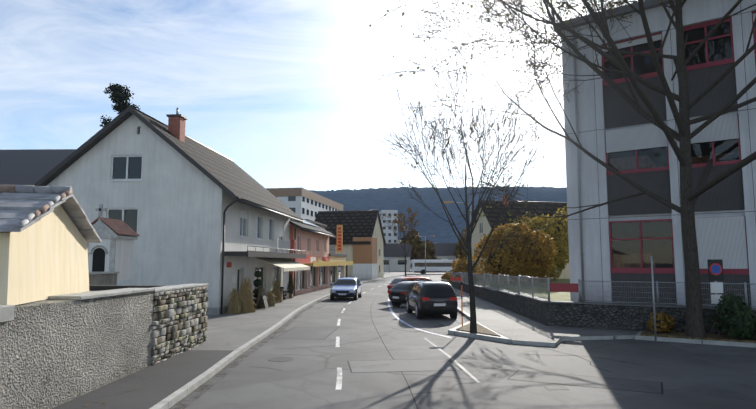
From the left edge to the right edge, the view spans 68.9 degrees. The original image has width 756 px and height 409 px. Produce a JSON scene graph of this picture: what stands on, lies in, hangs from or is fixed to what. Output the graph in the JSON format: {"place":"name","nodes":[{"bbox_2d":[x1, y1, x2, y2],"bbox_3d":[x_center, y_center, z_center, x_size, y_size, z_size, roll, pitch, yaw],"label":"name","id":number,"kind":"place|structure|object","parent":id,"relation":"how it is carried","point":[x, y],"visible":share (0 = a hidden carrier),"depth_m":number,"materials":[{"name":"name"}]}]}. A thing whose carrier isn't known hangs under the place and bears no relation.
{"place":"outdoors","nodes":[
{"label":"outdoors","id":0,"kind":"place"},
{"bbox_2d":[0,149,75,184],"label":"neighbour wing","id":1,"kind":"structure","parent":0,"point":[26,167],"depth_m":31.30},
{"bbox_2d":[51,350,239,408],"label":"pavement","id":2,"kind":"structure","parent":0,"point":[172,383],"depth_m":11.09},
{"bbox_2d":[46,115,289,307],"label":"house walls","id":3,"kind":"structure","parent":0,"point":[179,201],"depth_m":26.49,"materials":[{"name":"white paint"}]},
{"bbox_2d":[39,105,302,221],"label":"house roof","id":4,"kind":"structure","parent":3,"relation":"on","point":[236,180],"depth_m":29.94,"materials":[{"name":"grey tile"}]},
{"bbox_2d":[107,126,282,298],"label":"windows","id":5,"kind":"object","parent":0,"point":[126,168],"visible":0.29,"depth_m":26.87,"materials":[{"name":"glass"}]},
{"bbox_2d":[190,272,413,354],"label":"pavement","id":6,"kind":"structure","parent":0,"point":[242,332],"depth_m":22.38,"materials":[{"name":"grey concrete"}]},
{"bbox_2d":[226,271,294,313],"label":"shrubs","id":7,"kind":"object","parent":6,"relation":"on","point":[245,302],"visible":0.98,"depth_m":29.11,"materials":[{"name":"green plant"}]},
{"bbox_2d":[265,187,342,220],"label":"apartment block","id":8,"kind":"structure","parent":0,"point":[302,203],"depth_m":123.14,"materials":[{"name":"white paint"}]},
{"bbox_2d":[296,235,325,289],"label":"windows","id":9,"kind":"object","parent":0,"point":[300,279],"visible":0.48,"depth_m":45.52,"materials":[{"name":"grey glass"}]},
{"bbox_2d":[0,0,636,190],"label":"sky","id":10,"kind":"structure","parent":0,"point":[291,92],"materials":[{"name":"blue"}]},
{"bbox_2d":[305,219,334,253],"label":"balcony block","id":11,"kind":"structure","parent":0,"point":[331,247],"depth_m":58.14,"materials":[{"name":"grey"}]},
{"bbox_2d":[329,277,361,299],"bbox_3d":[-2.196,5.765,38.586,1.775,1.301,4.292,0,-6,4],"label":"blue hatchback car","id":12,"kind":"object","parent":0,"point":[346,283],"visible":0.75,"depth_m":37.57,"materials":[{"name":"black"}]},
{"bbox_2d":[345,237,376,278],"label":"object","id":13,"kind":"object","parent":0,"point":[364,261],"visible":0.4,"depth_m":77.49,"materials":[{"name":"brown wood"}]},
{"bbox_2d":[379,210,397,242],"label":"tower block","id":14,"kind":"structure","parent":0,"point":[390,236],"depth_m":250.52,"materials":[{"name":"grey"}]},
{"bbox_2d":[384,256,457,270],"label":"town houses","id":15,"kind":"structure","parent":0,"point":[397,263],"depth_m":144.93,"materials":[{"name":"white paint"}]},
{"bbox_2d":[383,243,455,256],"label":"town roofs","id":16,"kind":"structure","parent":15,"relation":"on","point":[397,250],"depth_m":149.46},
{"bbox_2d":[309,186,566,242],"bbox_3d":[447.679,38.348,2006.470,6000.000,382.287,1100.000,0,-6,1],"label":"mountain ridge","id":17,"kind":"structure","parent":0,"point":[433,227],"depth_m":2152.46,"materials":[{"name":"blue plant"}]},
{"bbox_2d":[169,268,755,408],"bbox_3d":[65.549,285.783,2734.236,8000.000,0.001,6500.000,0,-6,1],"label":"ground","id":18,"kind":"structure","parent":0,"point":[706,376],"depth_m":13.13,"materials":[{"name":"grey asphalt"}]},
{"bbox_2d":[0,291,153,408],"bbox_3d":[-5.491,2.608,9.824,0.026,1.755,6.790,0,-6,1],"label":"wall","id":19,"kind":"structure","parent":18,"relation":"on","point":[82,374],"depth_m":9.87,"materials":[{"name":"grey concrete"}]},
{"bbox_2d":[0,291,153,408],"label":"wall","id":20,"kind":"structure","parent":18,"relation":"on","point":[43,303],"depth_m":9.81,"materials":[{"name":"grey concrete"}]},
{"bbox_2d":[0,205,88,304],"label":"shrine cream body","id":21,"kind":"object","parent":20,"relation":"on","point":[45,257],"visible":0.71,"depth_m":9.98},
{"bbox_2d":[0,185,101,242],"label":"tiled roof","id":22,"kind":"structure","parent":21,"relation":"on","point":[22,207],"depth_m":10.21,"materials":[{"name":"grey tile"}]},
{"bbox_2d":[0,283,208,322],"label":"wall cap slabs","id":23,"kind":"structure","parent":20,"relation":"on","point":[6,313],"depth_m":10.93,"materials":[{"name":"concrete"}]},
{"bbox_2d":[87,204,139,279],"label":"white chapel","id":24,"kind":"structure","parent":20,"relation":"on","point":[112,251],"depth_m":20.13,"materials":[{"name":"white paint"}]},
{"bbox_2d":[89,272,119,284],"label":"stone plinth","id":25,"kind":"structure","parent":24,"relation":"attached to","point":[102,278],"depth_m":18.86,"materials":[{"name":"grey stone"}]},
{"bbox_2d":[100,83,139,127],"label":"pine","id":26,"kind":"object","parent":18,"relation":"on","point":[119,95],"visible":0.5,"depth_m":51.23,"materials":[{"name":"green plant"}]},
{"bbox_2d":[89,285,205,363],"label":"stone boundary wall","id":27,"kind":"structure","parent":18,"relation":"on","point":[100,287],"depth_m":16.78,"materials":[{"name":"grey stone"}]},
{"bbox_2d":[151,286,207,364],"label":"boundary wall stones","id":28,"kind":"object","parent":27,"relation":"attached to","point":[180,338],"visible":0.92,"depth_m":14.71,"materials":[{"name":"grey stone"}]},
{"bbox_2d":[34,106,309,314],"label":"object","id":29,"kind":"object","parent":18,"relation":"on","point":[176,124],"visible":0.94,"depth_m":26.51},
{"bbox_2d":[290,224,328,295],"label":"elektro house walls","id":30,"kind":"structure","parent":18,"relation":"on","point":[304,235],"depth_m":45.25,"materials":[{"name":"paint"}]},
{"bbox_2d":[289,219,336,237],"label":"roof","id":31,"kind":"structure","parent":30,"relation":"on","point":[309,228],"depth_m":44.13,"materials":[{"name":"grey metal"}]},
{"bbox_2d":[289,217,352,295],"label":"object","id":32,"kind":"object","parent":30,"relation":"attached to","point":[320,261],"visible":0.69,"depth_m":46.11,"materials":[{"name":"orange paint"}]},
{"bbox_2d":[172,276,464,408],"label":"gutter dirt","id":33,"kind":"structure","parent":18,"relation":"on","point":[232,364],"depth_m":14.01,"materials":[{"name":"soil"}]},
{"bbox_2d":[329,256,345,287],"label":"shop extension walls","id":34,"kind":"structure","parent":18,"relation":"on","point":[334,258],"depth_m":55.99,"materials":[{"name":"beige paint"}]},
{"bbox_2d":[329,265,342,283],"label":"shop extension windows","id":35,"kind":"structure","parent":34,"relation":"in","point":[333,273],"depth_m":55.63,"materials":[{"name":"grey glass"}]},
{"bbox_2d":[329,253,346,256],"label":"shop extension roof","id":36,"kind":"structure","parent":34,"relation":"on","point":[339,255],"depth_m":56.56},
{"bbox_2d":[333,216,383,277],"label":"house walls","id":37,"kind":"structure","parent":18,"relation":"on","point":[347,250],"depth_m":82.02,"materials":[{"name":"beige paint"}]},
{"bbox_2d":[315,210,385,245],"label":"house roof","id":38,"kind":"structure","parent":37,"relation":"on","point":[358,223],"depth_m":81.33,"materials":[{"name":"black tile"}]},
{"bbox_2d":[335,282,390,389],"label":"line","id":39,"kind":"object","parent":18,"relation":"on","point":[339,380],"visible":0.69,"depth_m":13.10,"materials":[{"name":"paint"}]},
{"bbox_2d":[384,257,393,272],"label":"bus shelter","id":40,"kind":"object","parent":18,"relation":"on","point":[389,258],"visible":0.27,"depth_m":117.36,"materials":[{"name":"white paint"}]},
{"bbox_2d":[380,206,418,276],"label":"road tree","id":41,"kind":"object","parent":18,"relation":"on","point":[401,225],"visible":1,"depth_m":91.71,"materials":[{"name":"brown plant"}]},
{"bbox_2d":[388,281,418,303],"bbox_3d":[2.659,5.139,32.500,4.192,1.291,1.755,5,-8,-38],"label":"black hatchback","id":42,"kind":"object","parent":18,"relation":"on","point":[397,289],"visible":0.29,"depth_m":31.23,"materials":[{"name":"black metal"}]},
{"bbox_2d":[387,291,457,305],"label":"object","id":43,"kind":"object","parent":42,"relation":"attached to","point":[395,303],"visible":0.17,"depth_m":31.96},
{"bbox_2d":[388,276,431,290],"bbox_3d":[2.859,5.502,36.681,4.293,1.431,1.795,3,-7,-28],"label":"car","id":44,"kind":"object","parent":18,"relation":"on","point":[395,281],"visible":0.21,"depth_m":35.86,"materials":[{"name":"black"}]},
{"bbox_2d":[84,325,736,405],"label":"fallen leaves","id":45,"kind":"object","parent":18,"relation":"on","point":[506,331],"visible":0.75,"depth_m":16.80,"materials":[{"name":"brown plant"}]},
{"bbox_2d":[400,230,420,244],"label":"tree","id":46,"kind":"object","parent":18,"relation":"on","point":[413,240],"visible":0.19,"depth_m":247.49,"materials":[{"name":"brown plant"}]},
{"bbox_2d":[268,330,568,389],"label":"manholes","id":47,"kind":"object","parent":18,"relation":"on","point":[278,359],"visible":0.77,"depth_m":14.42,"materials":[{"name":"metal"}]},
{"bbox_2d":[388,297,450,337],"bbox_3d":[1.214,5.958,32.546,1.484,0.001,27.797,0,-6,-2],"label":"road marking","id":48,"kind":"object","parent":18,"relation":"on","point":[393,313],"visible":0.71,"depth_m":23.81,"materials":[{"name":"paint"}]},
{"bbox_2d":[410,239,436,269],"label":"tree","id":49,"kind":"object","parent":18,"relation":"on","point":[418,250],"visible":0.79,"depth_m":147.21,"materials":[{"name":"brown plant"}]},
{"bbox_2d":[422,236,427,274],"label":"street lamp","id":50,"kind":"object","parent":18,"relation":"on","point":[425,253],"visible":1,"depth_m":109.24,"materials":[{"name":"grey metal"}]},
{"bbox_2d":[405,279,457,318],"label":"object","id":51,"kind":"object","parent":18,"relation":"on","point":[418,314],"visible":0.42,"depth_m":24.93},
{"bbox_2d":[407,281,457,314],"bbox_3d":[2.518,4.428,26.643,1.805,1.500,4.422,1,-6,-6],"label":"car","id":52,"kind":"object","parent":18,"relation":"on","point":[439,291],"visible":0.83,"depth_m":24.64,"materials":[{"name":"black metal"}]},
{"bbox_2d":[412,260,455,273],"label":"bus","id":53,"kind":"object","parent":18,"relation":"on","point":[437,266],"visible":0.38,"depth_m":113.19,"materials":[{"name":"white metal"}]},
{"bbox_2d":[441,272,452,285],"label":"shrub","id":54,"kind":"object","parent":18,"relation":"on","point":[445,276],"visible":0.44,"depth_m":48.63,"materials":[{"name":"brown plant"}]},
{"bbox_2d":[424,338,480,382],"bbox_3d":[1.900,4.165,15.238,0.145,0.001,6.968,1,-6,-5],"label":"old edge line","id":55,"kind":"object","parent":18,"relation":"on","point":[465,370],"visible":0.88,"depth_m":13.99,"materials":[{"name":"paint"}]},
{"bbox_2d":[454,239,466,259],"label":"tree","id":56,"kind":"object","parent":18,"relation":"on","point":[460,251],"visible":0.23,"depth_m":156.53,"materials":[{"name":"brown plant"}]},
{"bbox_2d":[259,297,662,408],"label":"road repairs","id":57,"kind":"structure","parent":18,"relation":"on","point":[323,333],"depth_m":13.23,"materials":[{"name":"asphalt"}]},
{"bbox_2d":[458,227,466,249],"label":"road tree","id":58,"kind":"object","parent":18,"relation":"on","point":[465,233],"visible":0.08,"depth_m":111.31,"materials":[{"name":"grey plant"}]},
{"bbox_2d":[448,321,510,343],"bbox_3d":[3.395,4.630,20.442,1.750,0.160,6.050,0,-6,1],"label":"traffic island","id":59,"kind":"object","parent":18,"relation":"on","point":[485,332],"visible":0.86,"depth_m":19.06,"materials":[{"name":"grey concrete"}]},
{"bbox_2d":[450,277,462,325],"bbox_3d":[2.980,3.690,20.876,0.444,1.880,0.048,0,-6,1],"label":"signpost","id":60,"kind":"object","parent":59,"relation":"on","point":[455,278],"visible":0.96,"depth_m":20.91,"materials":[{"name":"orange"}]},
{"bbox_2d":[378,30,564,332],"bbox_3d":[3.280,-0.751,19.454,6.646,10.384,4.664,0,-6,1],"label":"island tree","id":61,"kind":"object","parent":59,"relation":"on","point":[473,322],"visible":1,"depth_m":19.41,"materials":[{"name":"brown plant"}]},
{"bbox_2d":[467,208,569,278],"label":"house walls","id":62,"kind":"structure","parent":18,"relation":"on","point":[486,227],"depth_m":58.91,"materials":[{"name":"beige paint"}]},
{"bbox_2d":[452,281,755,334],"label":"retaining wall","id":63,"kind":"structure","parent":18,"relation":"on","point":[616,316],"depth_m":20.57,"materials":[{"name":"grey stone"}]},
{"bbox_2d":[547,279,579,301],"bbox_3d":[7.140,3.296,21.201,1.208,0.870,0.058,-4,-7,31],"label":"fence banner","id":64,"kind":"object","parent":63,"relation":"on","point":[564,287],"visible":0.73,"depth_m":21.17,"materials":[{"name":"red fabric"}]},
{"bbox_2d":[446,271,755,306],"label":"fence","id":65,"kind":"object","parent":63,"relation":"on","point":[498,282],"visible":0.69,"depth_m":22.26,"materials":[{"name":"grey metal"}]},
{"bbox_2d":[651,256,656,341],"bbox_3d":[8.595,2.930,17.184,0.055,2.630,0.055,-3,-6,24],"label":"pole","id":66,"kind":"object","parent":18,"relation":"on","point":[653,294],"visible":1,"depth_m":17.16,"materials":[{"name":"grey"}]},
{"bbox_2d":[561,0,755,307],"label":"building","id":67,"kind":"structure","parent":18,"relation":"on","point":[588,102],"depth_m":22.15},
{"bbox_2d":[553,0,755,303],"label":"facade trim","id":68,"kind":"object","parent":67,"relation":"attached to","point":[627,8],"visible":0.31,"depth_m":22.38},
{"bbox_2d":[635,330,755,347],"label":"planting strip","id":69,"kind":"object","parent":18,"relation":"on","point":[710,339],"visible":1,"depth_m":17.60,"materials":[{"name":"grey concrete"}]},
{"bbox_2d":[369,0,755,337],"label":"tree","id":70,"kind":"object","parent":69,"relation":"on","point":[695,324],"visible":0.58,"depth_m":18.42,"materials":[{"name":"brown plant"}]},
{"bbox_2d":[646,311,674,332],"bbox_3d":[9.673,4.014,18.825,0.993,0.766,0.830,0,-6,1],"label":"strip shrub","id":71,"kind":"object","parent":69,"relation":"on","point":[664,323],"visible":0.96,"depth_m":18.64,"materials":[{"name":"yellow plant"}]},
{"bbox_2d":[707,259,723,335],"bbox_3d":[11.164,3.082,18.158,0.480,2.530,0.098,0,-6,1],"label":"no stopping sign","id":72,"kind":"object","parent":69,"relation":"on","point":[715,270],"visible":0.94,"depth_m":18.19,"materials":[{"name":"blue metal"}]},
{"bbox_2d":[705,293,755,339],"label":"evergreen shrub","id":73,"kind":"object","parent":69,"relation":"on","point":[736,317],"visible":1,"depth_m":17.16,"materials":[{"name":"green plant"}]},
{"bbox_2d":[462,200,567,248],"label":"house roof","id":74,"kind":"structure","parent":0,"point":[490,218],"depth_m":59.20,"materials":[{"name":"black tile"}]},
{"bbox_2d":[474,222,566,259],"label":"window","id":75,"kind":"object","parent":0,"point":[480,228],"visible":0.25,"depth_m":59.91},
{"bbox_2d":[474,278,570,300],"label":"lawn ground","id":76,"kind":"structure","parent":0,"point":[559,296],"depth_m":33.16,"materials":[{"name":"green plant"}]},
{"bbox_2d":[444,201,472,265],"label":"street lamp","id":77,"kind":"object","parent":76,"relation":"on","point":[470,219],"visible":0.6,"depth_m":44.90,"materials":[{"name":"grey metal"}]},
{"bbox_2d":[450,254,476,278],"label":"hedge","id":78,"kind":"object","parent":76,"relation":"on","point":[460,265],"visible":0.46,"depth_m":51.72,"materials":[{"name":"yellow plant"}]},
{"bbox_2d":[472,223,556,285],"bbox_3d":[9.788,3.726,40.276,6.369,4.996,5.508,0,-6,1],"label":"beech bush","id":79,"kind":"object","parent":76,"relation":"on","point":[515,261],"visible":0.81,"depth_m":38.76,"materials":[{"name":"yellow plant"}]},
{"bbox_2d":[514,206,568,280],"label":"beech bush","id":80,"kind":"object","parent":76,"relation":"on","point":[558,232],"visible":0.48,"depth_m":48.39,"materials":[{"name":"yellow plant"}]},
{"bbox_2d":[453,287,639,346],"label":"pavement","id":81,"kind":"structure","parent":0,"point":[496,318],"depth_m":20.07,"materials":[{"name":"grey concrete"}]},
{"bbox_2d":[601,11,755,307],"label":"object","id":82,"kind":"object","parent":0,"point":[639,155],"visible":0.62,"depth_m":21.04,"materials":[{"name":"black glass"}]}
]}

